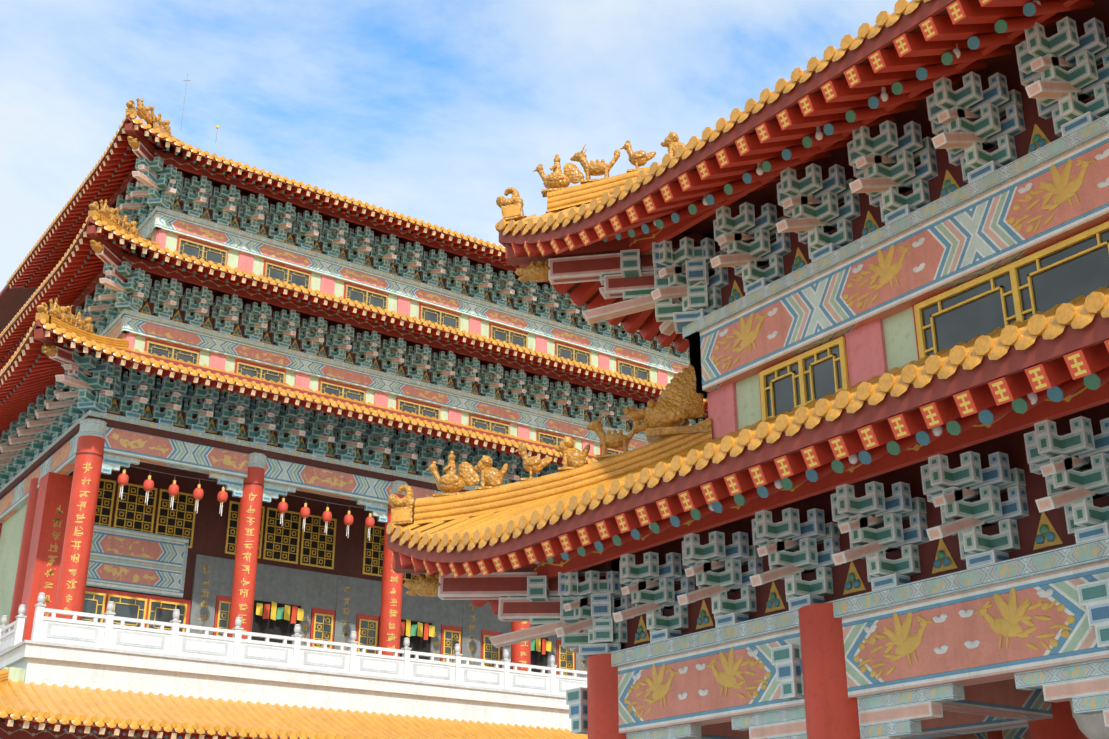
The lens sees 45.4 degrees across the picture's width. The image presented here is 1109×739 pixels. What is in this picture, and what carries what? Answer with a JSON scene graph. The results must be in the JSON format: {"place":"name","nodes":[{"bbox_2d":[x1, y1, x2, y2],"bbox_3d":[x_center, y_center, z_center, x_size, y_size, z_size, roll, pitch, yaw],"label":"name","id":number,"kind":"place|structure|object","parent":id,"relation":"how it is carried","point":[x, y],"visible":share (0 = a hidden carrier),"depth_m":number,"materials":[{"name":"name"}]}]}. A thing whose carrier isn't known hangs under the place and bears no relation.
{"place":"outdoors","nodes":[
{"label":"outdoors","id":0,"kind":"place"},
{"bbox_2d":[0,415,586,730],"bbox_3d":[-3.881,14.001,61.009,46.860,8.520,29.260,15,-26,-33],"label":"balcony","id":1,"kind":"structure","parent":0,"point":[154,539],"depth_m":44.23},
{"bbox_2d":[44,462,586,670],"bbox_3d":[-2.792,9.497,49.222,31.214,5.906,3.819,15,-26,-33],"label":"calligraphy inscriptions","id":2,"kind":"object","parent":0,"point":[73,581],"visible":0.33,"depth_m":42.85,"materials":[{"name":"red paint"}]},
{"bbox_2d":[0,150,707,738],"bbox_3d":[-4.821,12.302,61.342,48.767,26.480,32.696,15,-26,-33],"label":"temple building","id":3,"kind":"structure","parent":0,"point":[190,210],"depth_m":47.93,"materials":[{"name":"teal paint"}]},
{"bbox_2d":[0,112,707,738],"bbox_3d":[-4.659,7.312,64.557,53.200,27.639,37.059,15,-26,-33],"label":"temple roofs","id":4,"kind":"structure","parent":3,"relation":"attached to","point":[34,354],"depth_m":43.81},
{"bbox_2d":[35,74,218,333],"bbox_3d":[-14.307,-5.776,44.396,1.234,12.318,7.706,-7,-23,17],"label":"roof ornaments","id":5,"kind":"object","parent":4,"relation":"on","point":[56,310],"visible":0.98,"depth_m":42.96,"materials":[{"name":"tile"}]},
{"bbox_2d":[0,0,911,291],"label":"sky","id":6,"kind":"structure","parent":0,"point":[426,110],"materials":[{"name":"blue"}]},
{"bbox_2d":[488,0,1108,738],"bbox_3d":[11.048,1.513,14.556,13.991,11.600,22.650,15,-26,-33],"label":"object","id":7,"kind":"object","parent":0,"point":[824,572],"visible":0.94,"depth_m":15.92,"materials":[{"name":"paint"}]},
{"bbox_2d":[386,0,1108,632],"bbox_3d":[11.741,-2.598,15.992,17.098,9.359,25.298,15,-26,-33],"label":"temple roofs","id":8,"kind":"structure","parent":7,"relation":"attached to","point":[492,546],"depth_m":15.96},
{"bbox_2d":[388,131,707,525],"bbox_3d":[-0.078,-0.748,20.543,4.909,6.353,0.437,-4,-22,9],"label":"roof figurines","id":9,"kind":"object","parent":8,"relation":"on","point":[675,407],"visible":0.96,"depth_m":19.70,"materials":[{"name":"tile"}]},
{"bbox_2d":[566,0,1108,738],"bbox_3d":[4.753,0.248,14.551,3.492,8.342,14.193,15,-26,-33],"label":"decorative painted panels","id":10,"kind":"object","parent":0,"point":[1094,598],"visible":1,"depth_m":15.15,"materials":[{"name":"paint"}]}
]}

